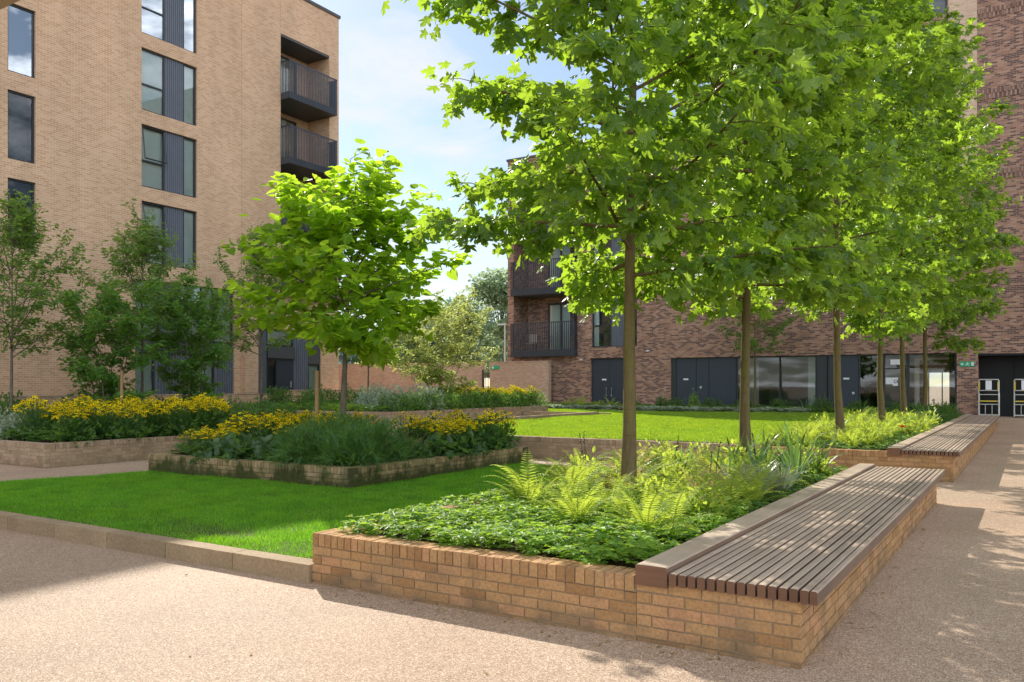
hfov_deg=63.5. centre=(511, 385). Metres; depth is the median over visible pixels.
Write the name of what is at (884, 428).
fern
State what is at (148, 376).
window
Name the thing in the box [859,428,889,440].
fern
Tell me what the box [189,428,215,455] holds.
yellow coneflower
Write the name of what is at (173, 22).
window
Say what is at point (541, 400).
hedge shrub
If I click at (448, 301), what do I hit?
woodland tree
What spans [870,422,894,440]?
leafy perennial
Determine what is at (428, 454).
broad leaf plant
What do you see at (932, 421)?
fern
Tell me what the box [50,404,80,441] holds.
yellow coneflower
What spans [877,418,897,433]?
leafy perennial
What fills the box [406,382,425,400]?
pale flowering shrub
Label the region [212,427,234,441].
yellow coneflower
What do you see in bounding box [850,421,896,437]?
fern
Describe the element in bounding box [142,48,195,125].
window
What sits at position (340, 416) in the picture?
juniper
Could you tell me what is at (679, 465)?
leafy perennial
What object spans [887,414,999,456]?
slatted bench
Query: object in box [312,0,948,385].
sky
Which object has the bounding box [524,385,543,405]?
yellow coneflower
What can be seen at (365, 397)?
pale flowering shrub
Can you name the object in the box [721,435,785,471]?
strap leaf plant
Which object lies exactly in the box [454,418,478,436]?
yellow coneflower
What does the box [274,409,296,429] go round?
yellow coneflower
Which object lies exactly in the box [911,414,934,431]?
leafy perennial
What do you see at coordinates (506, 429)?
yellow coneflower
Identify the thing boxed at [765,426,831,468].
strap leaf plant
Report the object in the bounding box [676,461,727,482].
fern
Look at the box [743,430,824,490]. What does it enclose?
strap leaf plant
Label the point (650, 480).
leafy perennial
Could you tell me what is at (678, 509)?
fern
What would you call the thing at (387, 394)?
pale flowering shrub
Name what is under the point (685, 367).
door
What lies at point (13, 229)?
tree
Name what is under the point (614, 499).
fern
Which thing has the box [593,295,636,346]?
window
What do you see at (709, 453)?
fern
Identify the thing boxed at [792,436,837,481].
leafy perennial
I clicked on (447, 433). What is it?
yellow coneflower
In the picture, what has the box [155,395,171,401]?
hedge shrub
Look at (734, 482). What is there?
fern
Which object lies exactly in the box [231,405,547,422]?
brick planter
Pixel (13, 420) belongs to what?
pale flowering shrub
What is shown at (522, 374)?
store wall
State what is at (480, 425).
yellow coneflower
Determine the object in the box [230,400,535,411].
ground cover
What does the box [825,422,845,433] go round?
fern
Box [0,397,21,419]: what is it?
hedge shrub
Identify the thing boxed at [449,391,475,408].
hedge shrub
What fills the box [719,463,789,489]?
fern
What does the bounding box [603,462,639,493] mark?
leafy perennial
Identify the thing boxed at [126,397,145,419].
yellow coneflower
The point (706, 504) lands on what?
leafy perennial
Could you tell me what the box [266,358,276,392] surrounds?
window
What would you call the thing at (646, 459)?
fern
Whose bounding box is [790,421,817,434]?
fern
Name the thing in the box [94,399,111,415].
yellow coneflower
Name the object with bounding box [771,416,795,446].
strap leaf plant
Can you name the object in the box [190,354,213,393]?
window
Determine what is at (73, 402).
yellow coneflower
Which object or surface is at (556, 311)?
balcony door
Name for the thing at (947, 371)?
rear window frame
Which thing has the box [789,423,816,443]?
leafy perennial
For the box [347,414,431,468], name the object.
juniper
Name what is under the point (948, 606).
ground
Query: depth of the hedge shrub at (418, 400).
29.83 m
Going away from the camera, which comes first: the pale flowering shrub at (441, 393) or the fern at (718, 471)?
the fern at (718, 471)
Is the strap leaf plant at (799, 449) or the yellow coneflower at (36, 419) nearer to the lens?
the strap leaf plant at (799, 449)
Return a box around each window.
[8,4,33,77]
[8,90,33,163]
[8,178,33,249]
[135,279,232,343]
[135,352,153,393]
[142,0,195,52]
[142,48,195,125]
[142,125,195,197]
[142,201,195,269]
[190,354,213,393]
[266,329,292,346]
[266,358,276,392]
[308,364,319,389]
[593,233,636,256]
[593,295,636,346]
[737,355,816,406]
[859,354,883,406]
[884,354,907,408]
[908,353,955,412]
[928,0,946,13]
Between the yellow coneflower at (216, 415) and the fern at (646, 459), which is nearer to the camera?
the fern at (646, 459)
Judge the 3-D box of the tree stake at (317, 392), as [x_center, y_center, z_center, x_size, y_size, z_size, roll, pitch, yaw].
[-3.974,0.560,16.852,0.110,1.721,0.084,0,0,32]
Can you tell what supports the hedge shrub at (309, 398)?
on the brick planter at (517, 411)
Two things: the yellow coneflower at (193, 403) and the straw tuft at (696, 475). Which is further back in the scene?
the yellow coneflower at (193, 403)
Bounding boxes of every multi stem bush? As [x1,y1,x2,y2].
[50,269,177,406]
[141,274,242,405]
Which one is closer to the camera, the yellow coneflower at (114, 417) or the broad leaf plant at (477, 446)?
the broad leaf plant at (477, 446)
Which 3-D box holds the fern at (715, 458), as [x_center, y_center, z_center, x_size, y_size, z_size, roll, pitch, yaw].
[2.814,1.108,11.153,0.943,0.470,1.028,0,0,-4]
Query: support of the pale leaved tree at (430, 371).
on the brick planter at (517, 411)
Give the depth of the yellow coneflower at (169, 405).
21.01 m
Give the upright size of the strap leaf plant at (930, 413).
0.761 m
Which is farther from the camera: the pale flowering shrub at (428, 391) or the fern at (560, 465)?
the pale flowering shrub at (428, 391)
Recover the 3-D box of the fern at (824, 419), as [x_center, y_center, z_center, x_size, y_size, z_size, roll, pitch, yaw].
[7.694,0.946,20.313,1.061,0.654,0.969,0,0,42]
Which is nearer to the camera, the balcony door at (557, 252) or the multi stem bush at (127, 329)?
the multi stem bush at (127, 329)
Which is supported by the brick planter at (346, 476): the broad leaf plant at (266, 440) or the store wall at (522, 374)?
the broad leaf plant at (266, 440)
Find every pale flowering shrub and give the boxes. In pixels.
[0,404,14,439]
[0,408,36,439]
[348,386,379,409]
[351,383,385,411]
[365,386,403,411]
[366,382,390,402]
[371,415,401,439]
[386,383,418,410]
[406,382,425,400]
[407,384,446,409]
[422,385,455,408]
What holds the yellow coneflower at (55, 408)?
on the brick planter at (41, 453)
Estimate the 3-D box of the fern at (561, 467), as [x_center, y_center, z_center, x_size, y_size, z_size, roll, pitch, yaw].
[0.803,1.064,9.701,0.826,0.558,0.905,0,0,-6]
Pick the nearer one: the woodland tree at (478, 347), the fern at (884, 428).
the fern at (884, 428)
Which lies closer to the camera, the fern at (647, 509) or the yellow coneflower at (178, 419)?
the fern at (647, 509)
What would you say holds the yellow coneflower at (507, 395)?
on the brick planter at (517, 411)
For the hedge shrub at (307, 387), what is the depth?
34.73 m
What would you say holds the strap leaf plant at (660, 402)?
on the ground at (948, 606)
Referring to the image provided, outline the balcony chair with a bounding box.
[527,334,536,350]
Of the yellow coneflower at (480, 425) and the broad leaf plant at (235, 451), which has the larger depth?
the yellow coneflower at (480, 425)
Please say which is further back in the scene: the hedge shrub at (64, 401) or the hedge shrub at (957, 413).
the hedge shrub at (957, 413)
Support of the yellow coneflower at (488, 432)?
on the brick planter at (346, 476)
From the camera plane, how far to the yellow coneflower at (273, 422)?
16.74 m
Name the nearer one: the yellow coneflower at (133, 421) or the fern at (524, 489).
the fern at (524, 489)
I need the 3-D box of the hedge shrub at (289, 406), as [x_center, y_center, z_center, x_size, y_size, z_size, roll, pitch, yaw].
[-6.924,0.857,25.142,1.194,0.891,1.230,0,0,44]
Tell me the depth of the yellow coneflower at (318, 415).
16.40 m
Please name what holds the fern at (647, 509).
on the brick planter at (611, 598)
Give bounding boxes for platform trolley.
[978,379,999,415]
[1014,379,1023,417]
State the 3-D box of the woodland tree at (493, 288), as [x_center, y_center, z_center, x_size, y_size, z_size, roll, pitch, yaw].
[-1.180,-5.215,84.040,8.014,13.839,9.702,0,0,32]
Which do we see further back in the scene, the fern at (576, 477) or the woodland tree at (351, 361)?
the woodland tree at (351, 361)
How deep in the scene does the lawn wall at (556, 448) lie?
18.34 m
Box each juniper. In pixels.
[251,415,323,462]
[261,412,363,471]
[304,419,395,477]
[305,414,347,436]
[311,403,388,454]
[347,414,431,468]
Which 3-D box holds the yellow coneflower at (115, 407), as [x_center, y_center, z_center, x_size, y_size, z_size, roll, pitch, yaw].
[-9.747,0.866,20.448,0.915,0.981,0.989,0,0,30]
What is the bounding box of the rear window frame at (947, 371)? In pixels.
[928,371,956,405]
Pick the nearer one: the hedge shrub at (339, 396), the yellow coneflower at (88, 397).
the yellow coneflower at (88, 397)
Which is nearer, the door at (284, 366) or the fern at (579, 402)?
the door at (284, 366)
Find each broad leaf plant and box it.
[189,437,219,464]
[205,433,246,467]
[226,438,263,461]
[227,431,258,447]
[241,434,287,460]
[405,440,434,458]
[419,432,460,458]
[440,431,474,462]
[457,431,493,455]
[478,435,498,450]
[493,432,510,448]
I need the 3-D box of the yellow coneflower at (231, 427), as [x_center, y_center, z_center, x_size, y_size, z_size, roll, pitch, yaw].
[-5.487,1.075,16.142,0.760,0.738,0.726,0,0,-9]
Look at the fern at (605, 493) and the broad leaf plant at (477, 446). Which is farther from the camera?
the broad leaf plant at (477, 446)
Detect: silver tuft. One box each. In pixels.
[719,460,761,479]
[727,461,786,495]
[752,458,811,497]
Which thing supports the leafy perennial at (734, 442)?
on the brick planter at (611, 598)
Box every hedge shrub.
[0,390,30,416]
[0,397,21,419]
[58,396,90,408]
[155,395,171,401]
[226,398,260,430]
[227,395,248,415]
[248,396,279,417]
[251,402,272,416]
[255,386,287,408]
[263,400,297,421]
[269,385,293,402]
[273,400,296,418]
[293,390,313,409]
[298,388,326,409]
[301,384,323,401]
[303,399,330,415]
[319,388,338,402]
[327,383,362,403]
[375,391,405,413]
[391,392,416,411]
[401,389,428,412]
[415,391,444,411]
[430,390,454,409]
[443,391,467,410]
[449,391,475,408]
[462,390,486,408]
[473,387,500,409]
[482,389,507,407]
[494,390,513,407]
[506,393,524,408]
[513,390,530,405]
[522,392,539,405]
[529,389,551,406]
[652,396,670,410]
[667,395,684,411]
[699,397,720,411]
[768,398,786,412]
[811,395,834,412]
[846,400,862,411]
[868,406,888,417]
[887,401,908,415]
[907,402,927,417]
[912,401,942,424]
[930,398,958,419]
[930,403,955,416]
[946,403,961,414]
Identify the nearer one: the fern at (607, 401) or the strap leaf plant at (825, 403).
the strap leaf plant at (825, 403)
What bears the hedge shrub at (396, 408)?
on the brick planter at (517, 411)
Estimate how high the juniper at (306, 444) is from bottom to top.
1.221 m
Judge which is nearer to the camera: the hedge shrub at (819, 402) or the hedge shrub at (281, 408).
the hedge shrub at (281, 408)
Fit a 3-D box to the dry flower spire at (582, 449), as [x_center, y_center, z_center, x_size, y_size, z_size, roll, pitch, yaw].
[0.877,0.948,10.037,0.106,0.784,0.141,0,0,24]
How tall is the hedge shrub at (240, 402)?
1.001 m
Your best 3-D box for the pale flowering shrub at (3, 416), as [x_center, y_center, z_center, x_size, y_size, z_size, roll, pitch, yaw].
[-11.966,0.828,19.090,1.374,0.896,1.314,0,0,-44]
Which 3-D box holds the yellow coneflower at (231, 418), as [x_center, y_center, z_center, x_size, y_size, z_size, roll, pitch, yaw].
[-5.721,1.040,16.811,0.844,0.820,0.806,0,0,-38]
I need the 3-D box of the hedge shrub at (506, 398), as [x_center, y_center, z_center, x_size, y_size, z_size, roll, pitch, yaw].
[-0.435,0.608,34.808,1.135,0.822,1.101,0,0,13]
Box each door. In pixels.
[277,359,292,389]
[281,56,289,92]
[281,117,295,157]
[548,242,575,286]
[548,302,575,349]
[592,359,608,403]
[609,359,622,405]
[676,358,695,404]
[696,357,708,404]
[709,357,736,404]
[841,355,858,406]
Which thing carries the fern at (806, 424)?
on the brick planter at (954, 467)
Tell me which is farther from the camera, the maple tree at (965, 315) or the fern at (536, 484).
the maple tree at (965, 315)
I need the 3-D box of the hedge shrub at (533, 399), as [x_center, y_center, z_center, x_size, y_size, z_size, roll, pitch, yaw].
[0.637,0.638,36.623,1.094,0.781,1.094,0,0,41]
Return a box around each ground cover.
[0,417,275,441]
[170,435,511,464]
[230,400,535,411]
[334,479,748,564]
[501,455,847,518]
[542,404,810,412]
[765,413,961,449]
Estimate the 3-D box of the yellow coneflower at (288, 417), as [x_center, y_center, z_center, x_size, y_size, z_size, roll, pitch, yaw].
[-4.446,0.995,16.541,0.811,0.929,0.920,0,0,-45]
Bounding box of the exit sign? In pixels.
[960,361,974,366]
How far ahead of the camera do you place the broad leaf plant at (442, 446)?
15.52 m
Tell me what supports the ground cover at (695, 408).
on the lawn at (654, 425)
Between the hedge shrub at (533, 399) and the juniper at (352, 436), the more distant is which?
the hedge shrub at (533, 399)
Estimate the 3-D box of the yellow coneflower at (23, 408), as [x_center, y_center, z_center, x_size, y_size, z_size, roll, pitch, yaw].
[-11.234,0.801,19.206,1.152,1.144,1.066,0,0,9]
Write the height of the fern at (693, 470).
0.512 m
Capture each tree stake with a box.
[120,371,122,400]
[315,371,318,421]
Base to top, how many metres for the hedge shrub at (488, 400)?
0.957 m
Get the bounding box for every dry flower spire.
[579,431,585,470]
[710,440,721,494]
[751,433,756,465]
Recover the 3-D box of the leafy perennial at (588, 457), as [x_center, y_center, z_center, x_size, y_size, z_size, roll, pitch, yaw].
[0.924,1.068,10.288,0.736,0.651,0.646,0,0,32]
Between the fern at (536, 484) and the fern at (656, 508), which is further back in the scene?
the fern at (536, 484)
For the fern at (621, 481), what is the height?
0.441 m
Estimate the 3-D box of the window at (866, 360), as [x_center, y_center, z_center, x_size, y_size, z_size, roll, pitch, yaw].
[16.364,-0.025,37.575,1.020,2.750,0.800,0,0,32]
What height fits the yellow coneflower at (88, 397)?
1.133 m
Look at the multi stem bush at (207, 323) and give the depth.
27.15 m
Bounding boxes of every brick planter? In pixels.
[0,431,256,467]
[148,446,528,488]
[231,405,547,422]
[312,462,936,668]
[757,418,996,482]
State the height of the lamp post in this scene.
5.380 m
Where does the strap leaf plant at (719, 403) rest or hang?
on the ground at (948, 606)
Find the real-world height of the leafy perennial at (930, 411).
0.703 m
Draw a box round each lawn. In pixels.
[0,466,601,558]
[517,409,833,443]
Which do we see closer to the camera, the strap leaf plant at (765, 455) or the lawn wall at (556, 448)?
the strap leaf plant at (765, 455)
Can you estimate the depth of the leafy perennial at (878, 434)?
17.28 m
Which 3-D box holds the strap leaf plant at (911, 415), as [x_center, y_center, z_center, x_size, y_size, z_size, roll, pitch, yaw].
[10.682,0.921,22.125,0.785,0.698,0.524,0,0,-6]
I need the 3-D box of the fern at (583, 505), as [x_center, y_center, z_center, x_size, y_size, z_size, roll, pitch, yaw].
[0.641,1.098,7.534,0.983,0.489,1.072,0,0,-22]
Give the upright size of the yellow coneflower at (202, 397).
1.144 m
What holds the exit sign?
attached to the brick building
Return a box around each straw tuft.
[614,458,661,478]
[674,461,722,494]
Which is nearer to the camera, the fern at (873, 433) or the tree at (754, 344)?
the fern at (873, 433)
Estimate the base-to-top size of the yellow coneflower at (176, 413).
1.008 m
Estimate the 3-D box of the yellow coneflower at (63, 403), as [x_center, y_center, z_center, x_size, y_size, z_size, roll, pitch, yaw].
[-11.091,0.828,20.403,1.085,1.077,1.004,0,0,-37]
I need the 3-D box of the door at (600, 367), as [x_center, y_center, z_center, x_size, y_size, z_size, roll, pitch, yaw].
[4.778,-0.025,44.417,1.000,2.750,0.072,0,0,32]
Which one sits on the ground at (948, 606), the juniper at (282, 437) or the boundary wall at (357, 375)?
the boundary wall at (357, 375)
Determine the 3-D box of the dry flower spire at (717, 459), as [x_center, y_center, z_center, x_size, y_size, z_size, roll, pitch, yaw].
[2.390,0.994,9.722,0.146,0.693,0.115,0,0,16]
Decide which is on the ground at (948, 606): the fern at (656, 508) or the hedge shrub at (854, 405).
the hedge shrub at (854, 405)
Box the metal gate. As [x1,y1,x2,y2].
[482,370,489,389]
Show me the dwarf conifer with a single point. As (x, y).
(694, 400)
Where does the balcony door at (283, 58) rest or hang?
in the apartment block
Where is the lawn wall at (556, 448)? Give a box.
[394,431,757,462]
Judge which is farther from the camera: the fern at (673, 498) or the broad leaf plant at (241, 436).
the broad leaf plant at (241, 436)
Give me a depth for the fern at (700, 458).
11.81 m
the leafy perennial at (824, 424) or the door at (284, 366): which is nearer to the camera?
the leafy perennial at (824, 424)
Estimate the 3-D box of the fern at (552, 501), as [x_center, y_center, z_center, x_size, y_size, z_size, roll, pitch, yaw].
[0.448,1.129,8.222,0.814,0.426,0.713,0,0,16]
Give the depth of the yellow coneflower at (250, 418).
17.27 m
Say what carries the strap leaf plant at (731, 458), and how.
on the brick planter at (611, 598)
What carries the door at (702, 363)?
in the brick building
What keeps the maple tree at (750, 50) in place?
on the brick planter at (611, 598)
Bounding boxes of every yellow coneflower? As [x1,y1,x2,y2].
[3,395,50,438]
[11,395,54,440]
[37,401,66,428]
[38,403,67,439]
[47,397,76,428]
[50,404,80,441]
[51,407,95,447]
[62,397,97,438]
[64,403,107,440]
[70,394,97,407]
[76,400,122,440]
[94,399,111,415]
[97,405,131,439]
[104,401,127,424]
[110,394,139,417]
[112,399,141,422]
[116,404,152,440]
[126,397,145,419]
[131,401,165,436]
[134,395,171,436]
[134,403,174,436]
[156,397,200,439]
[158,397,183,424]
[160,394,184,431]
[162,399,191,434]
[174,397,214,435]
[178,428,202,454]
[183,398,204,415]
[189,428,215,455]
[195,397,227,435]
[197,392,207,399]
[197,425,215,442]
[199,405,218,431]
[207,397,227,408]
[210,399,232,425]
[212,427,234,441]
[214,421,243,439]
[216,417,246,436]
[226,410,259,435]
[237,412,260,433]
[246,412,280,447]
[252,413,279,436]
[257,415,286,436]
[273,419,298,443]
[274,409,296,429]
[274,412,304,437]
[292,409,319,424]
[315,411,342,428]
[343,410,375,427]
[391,410,421,443]
[406,415,438,444]
[406,418,426,444]
[423,411,450,436]
[423,420,445,439]
[436,421,460,451]
[438,420,467,439]
[441,416,467,434]
[443,408,471,427]
[452,418,479,438]
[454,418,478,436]
[457,385,473,399]
[470,415,493,435]
[471,408,508,449]
[479,385,503,407]
[487,410,520,450]
[501,388,514,405]
[508,385,528,405]
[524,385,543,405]
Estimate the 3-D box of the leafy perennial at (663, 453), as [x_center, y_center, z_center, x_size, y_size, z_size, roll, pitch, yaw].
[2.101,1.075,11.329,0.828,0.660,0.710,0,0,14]
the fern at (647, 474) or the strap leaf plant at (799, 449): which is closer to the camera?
the fern at (647, 474)
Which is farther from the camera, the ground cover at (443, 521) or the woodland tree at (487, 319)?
the woodland tree at (487, 319)
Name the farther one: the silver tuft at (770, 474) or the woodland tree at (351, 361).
the woodland tree at (351, 361)
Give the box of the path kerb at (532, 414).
[402,411,610,427]
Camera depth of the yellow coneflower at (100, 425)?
18.40 m
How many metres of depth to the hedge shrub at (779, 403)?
36.89 m
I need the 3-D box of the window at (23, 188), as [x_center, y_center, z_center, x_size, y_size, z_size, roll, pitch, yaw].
[-17.101,-5.895,28.645,0.350,2.350,0.930,0,0,32]
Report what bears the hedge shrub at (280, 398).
on the brick planter at (517, 411)
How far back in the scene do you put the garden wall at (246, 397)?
31.50 m
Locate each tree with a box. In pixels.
[0,184,90,416]
[67,198,206,400]
[197,220,316,401]
[218,138,472,417]
[331,269,410,389]
[339,348,360,363]
[354,339,399,363]
[380,0,902,493]
[385,285,501,398]
[385,322,434,362]
[423,296,492,378]
[444,304,485,366]
[450,267,507,377]
[478,305,497,340]
[571,0,968,467]
[702,0,1003,438]
[717,278,796,407]
[782,0,1023,425]
[808,0,1018,414]
[847,31,1023,409]
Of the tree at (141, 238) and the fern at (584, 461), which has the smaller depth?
the fern at (584, 461)
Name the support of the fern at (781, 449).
on the brick planter at (611, 598)
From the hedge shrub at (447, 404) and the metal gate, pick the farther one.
the metal gate
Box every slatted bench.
[635,463,944,605]
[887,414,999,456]
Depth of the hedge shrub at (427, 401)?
30.33 m
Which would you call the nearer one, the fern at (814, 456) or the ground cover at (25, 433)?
the fern at (814, 456)
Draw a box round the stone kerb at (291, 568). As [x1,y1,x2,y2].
[0,511,313,583]
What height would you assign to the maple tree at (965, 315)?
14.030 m
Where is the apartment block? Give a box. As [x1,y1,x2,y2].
[0,0,340,401]
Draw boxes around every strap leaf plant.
[612,444,663,470]
[651,394,668,405]
[655,434,711,481]
[675,396,685,410]
[696,431,761,479]
[714,396,725,411]
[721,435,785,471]
[734,430,794,467]
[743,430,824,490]
[751,426,783,466]
[752,428,830,481]
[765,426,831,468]
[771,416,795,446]
[784,427,844,474]
[819,396,833,410]
[898,409,927,423]
[918,406,943,418]
[939,399,965,416]
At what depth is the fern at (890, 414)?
22.96 m
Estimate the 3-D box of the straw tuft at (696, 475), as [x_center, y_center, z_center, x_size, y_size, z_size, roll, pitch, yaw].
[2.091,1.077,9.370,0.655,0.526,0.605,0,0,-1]
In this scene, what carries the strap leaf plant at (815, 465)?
on the brick planter at (611, 598)
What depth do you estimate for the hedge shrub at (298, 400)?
31.57 m
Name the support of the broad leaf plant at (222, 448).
on the brick planter at (346, 476)
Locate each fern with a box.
[483,451,578,505]
[494,458,568,494]
[503,472,563,498]
[521,478,580,512]
[529,478,627,526]
[532,457,613,490]
[535,455,599,483]
[542,451,613,472]
[544,464,620,499]
[546,451,619,487]
[569,397,583,404]
[570,476,631,510]
[573,472,652,501]
[574,492,663,527]
[588,456,682,493]
[588,467,646,491]
[589,482,702,534]
[590,401,603,409]
[591,501,701,536]
[595,464,651,486]
[598,443,658,472]
[600,449,661,467]
[600,475,691,511]
[602,398,617,409]
[632,463,709,494]
[635,482,726,527]
[637,448,704,481]
[644,460,716,495]
[649,484,738,509]
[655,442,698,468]
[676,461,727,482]
[683,469,750,501]
[688,457,788,510]
[689,449,720,472]
[693,445,725,461]
[699,449,749,478]
[711,468,805,506]
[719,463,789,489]
[721,439,774,467]
[753,465,811,489]
[755,432,794,443]
[762,420,802,444]
[774,447,837,466]
[778,449,834,473]
[782,423,837,446]
[790,419,834,430]
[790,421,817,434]
[805,412,845,430]
[818,425,846,439]
[822,426,869,444]
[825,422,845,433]
[833,425,869,448]
[846,412,882,427]
[848,429,886,445]
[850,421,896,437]
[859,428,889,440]
[867,417,895,435]
[874,410,893,421]
[880,414,920,430]
[881,415,919,434]
[881,419,915,434]
[914,415,939,426]
[914,415,942,424]
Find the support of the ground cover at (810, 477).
on the brick planter at (611, 598)
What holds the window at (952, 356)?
in the brick building
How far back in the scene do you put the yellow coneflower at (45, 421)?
18.60 m
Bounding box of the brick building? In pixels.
[506,0,1023,416]
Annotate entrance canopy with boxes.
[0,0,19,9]
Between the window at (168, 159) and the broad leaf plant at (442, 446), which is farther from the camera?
the window at (168, 159)
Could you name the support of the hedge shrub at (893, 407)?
on the brick planter at (954, 467)
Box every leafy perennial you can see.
[566,446,610,485]
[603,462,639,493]
[629,467,672,507]
[637,437,669,467]
[638,440,678,481]
[652,451,707,487]
[669,472,733,527]
[686,437,712,463]
[708,438,736,469]
[723,444,773,495]
[726,438,758,471]
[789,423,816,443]
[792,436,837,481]
[806,414,832,434]
[811,426,831,442]
[854,425,877,445]
[857,409,878,425]
[859,417,887,444]
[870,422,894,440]
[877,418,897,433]
[895,413,928,436]
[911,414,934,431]
[912,415,930,430]
[921,407,941,425]
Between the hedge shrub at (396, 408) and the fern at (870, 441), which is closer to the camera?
the fern at (870, 441)
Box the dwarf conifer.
[687,390,700,411]
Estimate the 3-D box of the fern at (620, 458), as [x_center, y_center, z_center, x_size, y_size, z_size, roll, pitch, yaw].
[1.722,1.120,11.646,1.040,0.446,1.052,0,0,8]
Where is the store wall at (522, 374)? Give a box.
[489,361,551,402]
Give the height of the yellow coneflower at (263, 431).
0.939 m
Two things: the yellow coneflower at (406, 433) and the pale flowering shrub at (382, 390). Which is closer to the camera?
the yellow coneflower at (406, 433)
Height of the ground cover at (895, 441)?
0.239 m
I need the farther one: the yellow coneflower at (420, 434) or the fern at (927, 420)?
the fern at (927, 420)
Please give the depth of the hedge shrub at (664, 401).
40.09 m
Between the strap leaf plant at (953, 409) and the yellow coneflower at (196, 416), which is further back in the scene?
the strap leaf plant at (953, 409)
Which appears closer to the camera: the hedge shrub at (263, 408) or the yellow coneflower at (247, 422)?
the yellow coneflower at (247, 422)
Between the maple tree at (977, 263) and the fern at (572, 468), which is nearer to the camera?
the fern at (572, 468)
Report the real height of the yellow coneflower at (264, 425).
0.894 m
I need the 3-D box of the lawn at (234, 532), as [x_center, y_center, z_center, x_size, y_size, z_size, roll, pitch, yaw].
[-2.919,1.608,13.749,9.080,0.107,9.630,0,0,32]
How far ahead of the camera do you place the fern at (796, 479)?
10.00 m
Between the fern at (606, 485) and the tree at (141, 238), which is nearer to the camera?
the fern at (606, 485)
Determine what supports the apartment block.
on the ground at (948, 606)
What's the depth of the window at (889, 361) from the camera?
36.74 m
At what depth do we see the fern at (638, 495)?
7.93 m
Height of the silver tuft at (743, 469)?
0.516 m
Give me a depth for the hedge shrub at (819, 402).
36.07 m
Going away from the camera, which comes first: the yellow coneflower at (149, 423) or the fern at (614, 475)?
the fern at (614, 475)
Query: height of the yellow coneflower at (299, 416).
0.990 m
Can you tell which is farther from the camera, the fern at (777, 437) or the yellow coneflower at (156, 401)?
the yellow coneflower at (156, 401)
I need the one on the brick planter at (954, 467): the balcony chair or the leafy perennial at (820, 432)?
the leafy perennial at (820, 432)
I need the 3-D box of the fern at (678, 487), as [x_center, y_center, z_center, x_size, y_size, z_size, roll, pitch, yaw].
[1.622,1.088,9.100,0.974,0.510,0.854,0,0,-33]
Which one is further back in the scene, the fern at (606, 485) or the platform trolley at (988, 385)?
the platform trolley at (988, 385)
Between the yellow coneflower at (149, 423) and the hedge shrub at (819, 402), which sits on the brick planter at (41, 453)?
the yellow coneflower at (149, 423)
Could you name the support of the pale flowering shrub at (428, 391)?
on the brick planter at (517, 411)
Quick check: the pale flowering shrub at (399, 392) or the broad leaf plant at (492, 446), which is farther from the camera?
the pale flowering shrub at (399, 392)
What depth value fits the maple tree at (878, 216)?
16.39 m
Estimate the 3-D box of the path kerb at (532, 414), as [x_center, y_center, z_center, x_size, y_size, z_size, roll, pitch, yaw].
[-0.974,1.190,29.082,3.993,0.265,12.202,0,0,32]
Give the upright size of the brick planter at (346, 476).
0.470 m
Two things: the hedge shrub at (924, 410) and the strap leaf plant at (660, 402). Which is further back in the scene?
the strap leaf plant at (660, 402)
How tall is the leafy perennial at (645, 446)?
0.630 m
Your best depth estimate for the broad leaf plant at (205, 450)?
15.16 m
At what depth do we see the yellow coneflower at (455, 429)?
16.33 m
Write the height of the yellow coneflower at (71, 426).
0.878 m
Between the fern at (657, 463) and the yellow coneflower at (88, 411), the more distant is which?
the yellow coneflower at (88, 411)
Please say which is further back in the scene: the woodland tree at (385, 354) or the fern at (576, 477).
the woodland tree at (385, 354)
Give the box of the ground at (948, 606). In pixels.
[0,386,1023,681]
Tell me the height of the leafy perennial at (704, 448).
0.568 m
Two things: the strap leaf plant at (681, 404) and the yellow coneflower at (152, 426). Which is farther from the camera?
the strap leaf plant at (681, 404)
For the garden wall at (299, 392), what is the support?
on the ground at (948, 606)
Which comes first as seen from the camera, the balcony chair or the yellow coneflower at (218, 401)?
the yellow coneflower at (218, 401)
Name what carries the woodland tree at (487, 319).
on the ground at (948, 606)
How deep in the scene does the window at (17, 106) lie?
28.83 m
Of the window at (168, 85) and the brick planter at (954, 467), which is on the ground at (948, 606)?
the brick planter at (954, 467)
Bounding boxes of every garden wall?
[4,393,270,414]
[274,389,392,401]
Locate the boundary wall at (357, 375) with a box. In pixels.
[339,362,484,398]
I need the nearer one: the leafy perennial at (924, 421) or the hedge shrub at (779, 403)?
the leafy perennial at (924, 421)
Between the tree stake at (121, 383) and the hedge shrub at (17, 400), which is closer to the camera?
the tree stake at (121, 383)
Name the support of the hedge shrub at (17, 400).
on the brick planter at (41, 453)
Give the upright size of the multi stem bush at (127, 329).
4.596 m
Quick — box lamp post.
[498,323,506,360]
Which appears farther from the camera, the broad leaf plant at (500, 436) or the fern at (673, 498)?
the broad leaf plant at (500, 436)
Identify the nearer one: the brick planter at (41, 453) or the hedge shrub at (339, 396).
the brick planter at (41, 453)
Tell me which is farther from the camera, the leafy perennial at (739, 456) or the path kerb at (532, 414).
the path kerb at (532, 414)
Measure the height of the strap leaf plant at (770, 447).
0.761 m
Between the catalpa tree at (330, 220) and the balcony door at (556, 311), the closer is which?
the catalpa tree at (330, 220)

